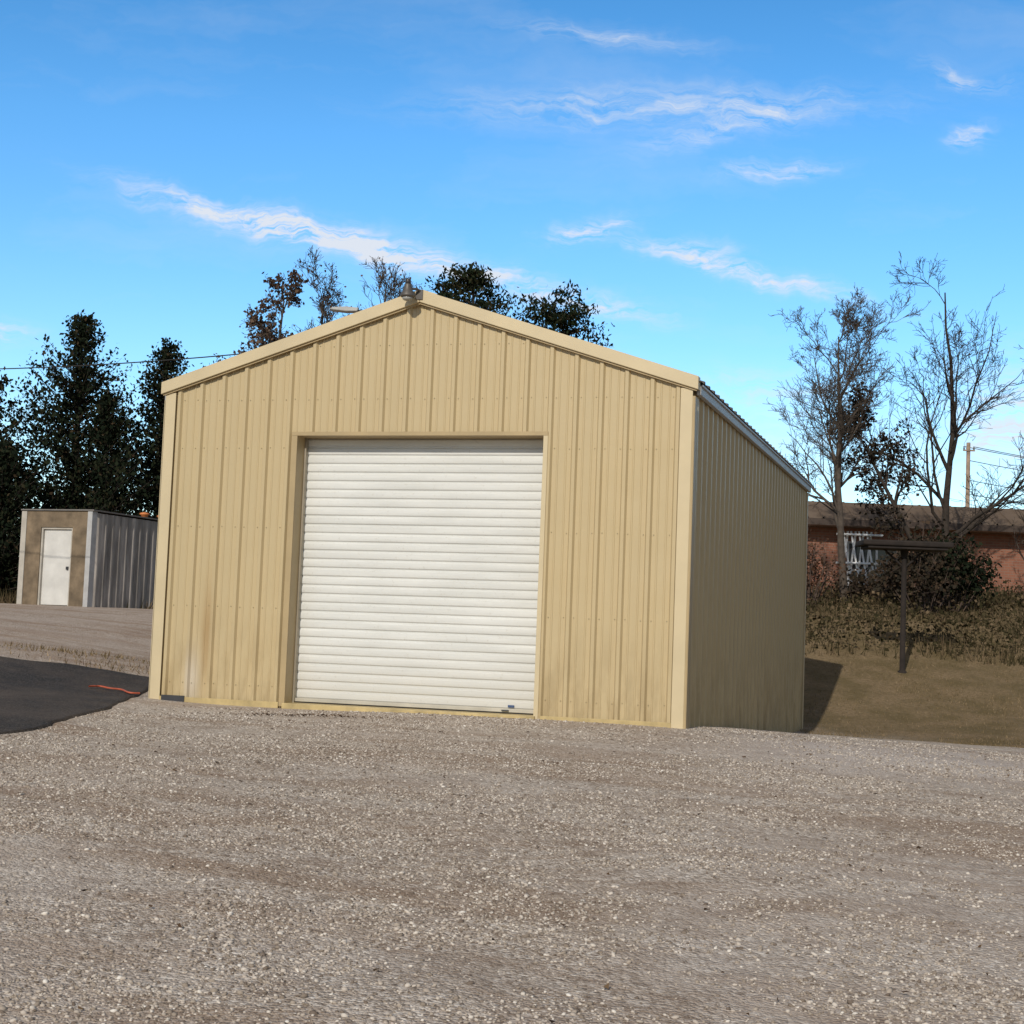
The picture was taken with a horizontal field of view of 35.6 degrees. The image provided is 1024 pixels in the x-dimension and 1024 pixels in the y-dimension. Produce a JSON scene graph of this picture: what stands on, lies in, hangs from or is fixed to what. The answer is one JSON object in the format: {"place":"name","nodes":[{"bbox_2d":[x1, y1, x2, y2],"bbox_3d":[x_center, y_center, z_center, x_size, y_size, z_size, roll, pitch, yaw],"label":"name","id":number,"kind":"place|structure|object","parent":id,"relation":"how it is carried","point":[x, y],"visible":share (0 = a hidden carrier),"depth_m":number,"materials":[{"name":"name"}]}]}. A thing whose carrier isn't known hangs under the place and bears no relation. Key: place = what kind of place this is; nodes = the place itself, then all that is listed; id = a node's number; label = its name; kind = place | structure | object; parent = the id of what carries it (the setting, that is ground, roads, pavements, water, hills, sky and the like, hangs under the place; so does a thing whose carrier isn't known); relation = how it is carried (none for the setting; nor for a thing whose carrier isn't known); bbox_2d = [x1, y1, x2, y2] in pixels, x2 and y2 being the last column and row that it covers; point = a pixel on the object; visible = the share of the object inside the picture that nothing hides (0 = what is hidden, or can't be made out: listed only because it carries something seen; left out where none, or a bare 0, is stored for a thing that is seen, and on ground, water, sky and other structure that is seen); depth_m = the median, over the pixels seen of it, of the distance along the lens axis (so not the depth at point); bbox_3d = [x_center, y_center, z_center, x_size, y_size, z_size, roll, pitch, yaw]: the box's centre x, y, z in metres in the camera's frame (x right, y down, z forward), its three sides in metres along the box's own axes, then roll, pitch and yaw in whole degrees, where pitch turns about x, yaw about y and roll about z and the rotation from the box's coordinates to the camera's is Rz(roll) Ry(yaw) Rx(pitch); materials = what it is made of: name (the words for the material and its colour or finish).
{"place":"outdoors","nodes":[
{"label":"outdoors","id":0,"kind":"place"},
{"bbox_2d":[0,656,148,733],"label":"asphalt road","id":1,"kind":"structure","parent":0,"point":[36,695],"depth_m":17.64,"materials":[{"name":"grey asphalt"}]},
{"bbox_2d":[89,685,139,693],"bbox_3d":[-4.518,2.029,18.229,0.622,0.076,0.199,1,-5,17],"label":"garden hose","id":2,"kind":"object","parent":1,"relation":"on","point":[114,689],"visible":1,"depth_m":18.29,"materials":[{"name":"orange rubber"}]},
{"bbox_2d":[0,586,153,608],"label":"dry grass","id":3,"kind":"structure","parent":0,"point":[9,598],"depth_m":42.43,"materials":[{"name":"brown plant"}]},
{"bbox_2d":[0,353,241,368],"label":"power line","id":4,"kind":"object","parent":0,"point":[122,363],"visible":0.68,"depth_m":32.42,"materials":[{"name":"black rubber"}]},
{"bbox_2d":[0,594,1023,1023],"bbox_3d":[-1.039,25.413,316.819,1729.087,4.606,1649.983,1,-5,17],"label":"ground","id":5,"kind":"structure","parent":0,"point":[104,630],"depth_m":8.41,"materials":[{"name":"grey gravel"}]},
{"bbox_2d":[0,366,60,587],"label":"cedar tree","id":6,"kind":"object","parent":5,"relation":"on","point":[12,421],"visible":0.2,"depth_m":49.06,"materials":[{"name":"green plant"}]},
{"bbox_2d":[0,437,65,597],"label":"cedar tree","id":7,"kind":"object","parent":5,"relation":"on","point":[9,464],"visible":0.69,"depth_m":46.63,"materials":[{"name":"green plant"}]},
{"bbox_2d":[0,642,149,674],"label":"weed tufts","id":8,"kind":"object","parent":5,"relation":"on","point":[61,649],"visible":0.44,"depth_m":21.98,"materials":[{"name":"brown plant"}]},
{"bbox_2d":[0,309,161,592],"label":"cedar tree","id":9,"kind":"object","parent":5,"relation":"on","point":[83,383],"visible":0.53,"depth_m":49.73,"materials":[{"name":"green plant"}]},
{"bbox_2d":[13,386,159,571],"bbox_3d":[-12.921,-0.365,49.608,6.289,7.144,6.003,-1,-5,32],"label":"cedar tree","id":10,"kind":"object","parent":5,"relation":"on","point":[107,397],"visible":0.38,"depth_m":49.51,"materials":[{"name":"green plant"}]},
{"bbox_2d":[16,509,157,608],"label":"utility shed","id":11,"kind":"structure","parent":5,"relation":"on","point":[85,558],"depth_m":40.61,"materials":[{"name":"metal"}]},
{"bbox_2d":[41,529,71,604],"bbox_3d":[-11.530,1.401,40.482,0.870,1.920,0.050,0,-5,22],"label":"door leaf","id":12,"kind":"structure","parent":11,"relation":"in","point":[57,542],"depth_m":40.46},
{"bbox_2d":[82,337,194,517],"bbox_3d":[-11.797,-1.188,52.219,5.175,9.187,5.504,4,-5,-24],"label":"cedar tree","id":13,"kind":"object","parent":5,"relation":"on","point":[164,371],"visible":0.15,"depth_m":52.10,"materials":[{"name":"green plant"}]},
{"bbox_2d":[200,265,308,367],"bbox_3d":[-6.828,-2.024,44.932,3.462,10.106,3.579,5,-5,-31],"label":"deciduous tree","id":14,"kind":"object","parent":5,"relation":"on","point":[268,331],"visible":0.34,"depth_m":45.44,"materials":[{"name":"brown plant"}]},
{"bbox_2d":[292,246,351,332],"bbox_3d":[-5.264,-2.226,46.004,3.880,10.723,4.401,1,-5,17],"label":"deciduous tree","id":15,"kind":"object","parent":5,"relation":"on","point":[322,305],"visible":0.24,"depth_m":46.58,"materials":[{"name":"grey plant"}]},
{"bbox_2d":[329,306,360,312],"bbox_3d":[-3.083,-0.387,30.117,1.032,7.034,0.240,2,-5,0],"label":"street lamp","id":16,"kind":"object","parent":5,"relation":"on","point":[344,309],"visible":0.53,"depth_m":30.29,"materials":[{"name":"grey metal"}]},
{"bbox_2d":[357,256,418,309],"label":"deciduous tree","id":17,"kind":"object","parent":5,"relation":"on","point":[391,293],"visible":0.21,"depth_m":47.55,"materials":[{"name":"grey plant"}]},
{"bbox_2d":[413,261,525,317],"bbox_3d":[-1.060,-1.971,45.069,5.536,10.408,5.156,4,-5,-24],"label":"pine tree","id":18,"kind":"object","parent":5,"relation":"on","point":[468,280],"visible":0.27,"depth_m":45.25,"materials":[{"name":"green plant"}]},
{"bbox_2d":[148,278,812,732],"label":"metal garage","id":19,"kind":"structure","parent":5,"relation":"on","point":[410,500],"depth_m":17.64,"materials":[{"name":"beige metal"}]},
{"bbox_2d":[296,439,542,709],"bbox_3d":[-1.009,0.650,17.607,2.857,2.935,0.015,1,-5,17],"label":"roll up door","id":20,"kind":"structure","parent":19,"relation":"in","point":[420,569],"depth_m":17.60,"materials":[{"name":"white metal"}]},
{"bbox_2d":[12,712,1018,1022],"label":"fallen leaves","id":21,"kind":"object","parent":5,"relation":"on","point":[444,776],"visible":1,"depth_m":10.97,"materials":[{"name":"brown plant"}]},
{"bbox_2d":[512,279,614,346],"bbox_3d":[1.032,-1.741,46.560,3.749,9.942,3.714,3,-5,-5],"label":"pine tree","id":22,"kind":"object","parent":5,"relation":"on","point":[553,318],"visible":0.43,"depth_m":46.26,"materials":[{"name":"green plant"}]},
{"bbox_2d":[806,526,847,591],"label":"wall pier","id":23,"kind":"structure","parent":5,"relation":"on","point":[822,533],"depth_m":45.10,"materials":[{"name":"brick"}]},
{"bbox_2d":[806,519,854,605],"bbox_3d":[7.030,1.208,37.505,2.262,2.174,1.820,1,-5,17],"label":"shrub","id":24,"kind":"object","parent":5,"relation":"on","point":[812,568],"visible":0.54,"depth_m":37.40,"materials":[{"name":"plant"}]},
{"bbox_2d":[762,282,930,602],"bbox_3d":[7.868,-1.612,38.396,3.788,7.963,3.928,6,-6,-37],"label":"deciduous tree","id":25,"kind":"object","parent":5,"relation":"on","point":[836,460],"visible":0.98,"depth_m":38.53,"materials":[{"name":"grey plant"}]},
{"bbox_2d":[836,531,882,582],"bbox_3d":[9.694,1.639,44.660,1.300,2.211,0.228,2,-5,0],"label":"white lattice","id":26,"kind":"object","parent":5,"relation":"on","point":[853,554],"visible":0.48,"depth_m":44.68,"materials":[{"name":"white wood"}]},
{"bbox_2d":[828,558,900,601],"bbox_3d":[8.511,1.655,38.231,2.164,1.198,2.085,1,-5,17],"label":"shrub","id":27,"kind":"object","parent":5,"relation":"on","point":[861,586],"visible":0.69,"depth_m":37.98,"materials":[{"name":"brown plant"}]},
{"bbox_2d":[823,375,947,600],"bbox_3d":[9.076,-0.472,39.432,2.263,5.819,2.960,5,-5,-27],"label":"deciduous tree","id":28,"kind":"object","parent":5,"relation":"on","point":[889,455],"visible":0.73,"depth_m":39.18,"materials":[{"name":"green plant"}]},
{"bbox_2d":[784,251,1023,541],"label":"deciduous tree","id":29,"kind":"object","parent":5,"relation":"on","point":[954,435],"visible":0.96,"depth_m":39.61,"materials":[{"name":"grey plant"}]},
{"bbox_2d":[855,539,953,673],"bbox_3d":[7.579,1.994,30.963,1.740,2.835,0.800,2,-5,0],"label":"canopy stand","id":30,"kind":"object","parent":5,"relation":"on","point":[903,547],"visible":0.93,"depth_m":30.86,"materials":[{"name":"metal"}]},
{"bbox_2d":[805,577,1023,666],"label":"brush","id":31,"kind":"object","parent":5,"relation":"on","point":[818,615],"visible":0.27,"depth_m":34.90,"materials":[{"name":"plant"}]},
{"bbox_2d":[870,519,978,613],"bbox_3d":[9.433,1.246,36.467,2.426,2.303,2.521,1,-5,17],"label":"shrub","id":32,"kind":"object","parent":5,"relation":"on","point":[926,566],"visible":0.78,"depth_m":36.33,"materials":[{"name":"green plant"}]},
{"bbox_2d":[910,526,1003,611],"bbox_3d":[10.273,1.366,37.017,2.235,2.057,2.337,4,-5,-26],"label":"shrub","id":33,"kind":"object","parent":5,"relation":"on","point":[975,585],"visible":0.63,"depth_m":36.70,"materials":[{"name":"dark leaf"},{"name":"brown twig"}]},
{"bbox_2d":[906,530,1023,595],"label":"wall pier","id":34,"kind":"structure","parent":5,"relation":"on","point":[994,545],"depth_m":45.09,"materials":[{"name":"brick"}]},
{"bbox_2d":[963,442,974,506],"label":"utility pole","id":35,"kind":"object","parent":5,"relation":"on","point":[967,450],"visible":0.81,"depth_m":80.41,"materials":[{"name":"brown wood"}]},
{"bbox_2d":[965,446,1023,501],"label":"power line","id":36,"kind":"object","parent":35,"relation":"attached to","point":[994,465],"visible":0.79,"depth_m":81.07,"materials":[{"name":"black rubber"}]},
{"bbox_2d":[1001,576,1023,605],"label":"shrub","id":37,"kind":"object","parent":5,"relation":"on","point":[1018,598],"visible":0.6,"depth_m":38.28,"materials":[{"name":"green plant"}]},
{"bbox_2d":[1007,469,1023,559],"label":"deciduous tree","id":38,"kind":"object","parent":5,"relation":"on","point":[1019,551],"visible":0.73,"depth_m":41.34,"materials":[{"name":"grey plant"}]},
{"bbox_2d":[0,701,1023,1023],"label":"gravel","id":39,"kind":"structure","parent":0,"point":[888,957],"depth_m":8.78,"materials":[{"name":"grey gravel"}]},
{"bbox_2d":[0,0,1023,536],"label":"sky","id":40,"kind":"structure","parent":0,"point":[707,170],"materials":[{"name":"blue"}]},
{"bbox_2d":[847,541,848,582],"bbox_3d":[9.477,1.619,45.144,0.060,1.596,0.120,2,-5,0],"label":"window mullion","id":41,"kind":"structure","parent":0,"point":[848,556],"depth_m":45.12},
{"bbox_2d":[875,550,877,573],"bbox_3d":[10.294,1.651,45.144,0.060,1.596,0.120,2,-5,0],"label":"window mullion","id":42,"kind":"structure","parent":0,"point":[876,554],"depth_m":45.12},
{"bbox_2d":[848,528,906,540],"bbox_3d":[10.332,0.671,45.247,1.698,0.370,0.250,2,-5,0],"label":"wall above window","id":43,"kind":"structure","parent":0,"point":[861,530],"depth_m":45.13,"materials":[{"name":"brick"}]},
{"bbox_2d":[801,644,1023,747],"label":"grass","id":44,"kind":"structure","parent":0,"point":[954,742],"depth_m":28.56,"materials":[{"name":"brown plant"}]},
{"bbox_2d":[808,524,1023,533],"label":"soffit","id":45,"kind":"structure","parent":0,"point":[915,529],"depth_m":44.80,"materials":[{"name":"brown wood"}]},
{"bbox_2d":[808,501,1023,525],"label":"roof","id":46,"kind":"structure","parent":45,"relation":"on","point":[920,513],"depth_m":45.24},
{"bbox_2d":[808,518,1023,532],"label":"fascia","id":47,"kind":"structure","parent":45,"relation":"attached to","point":[921,525],"depth_m":44.43,"materials":[{"name":"brown wood"}]},
{"bbox_3d":[10.230,3.321,45.035,1.698,1.750,0.250,2,-5,0],"label":"wall below window","id":48,"kind":"object","parent":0,"visible":0},
{"bbox_2d":[848,543,899,587],"bbox_3d":[10.294,1.651,45.154,1.600,1.500,0.022,2,-5,0],"label":"window glass","id":49,"kind":"object","parent":48,"relation":"attached to","point":[881,553],"visible":0.14,"depth_m":45.17,"materials":[{"name":"grey glass"}]}
]}

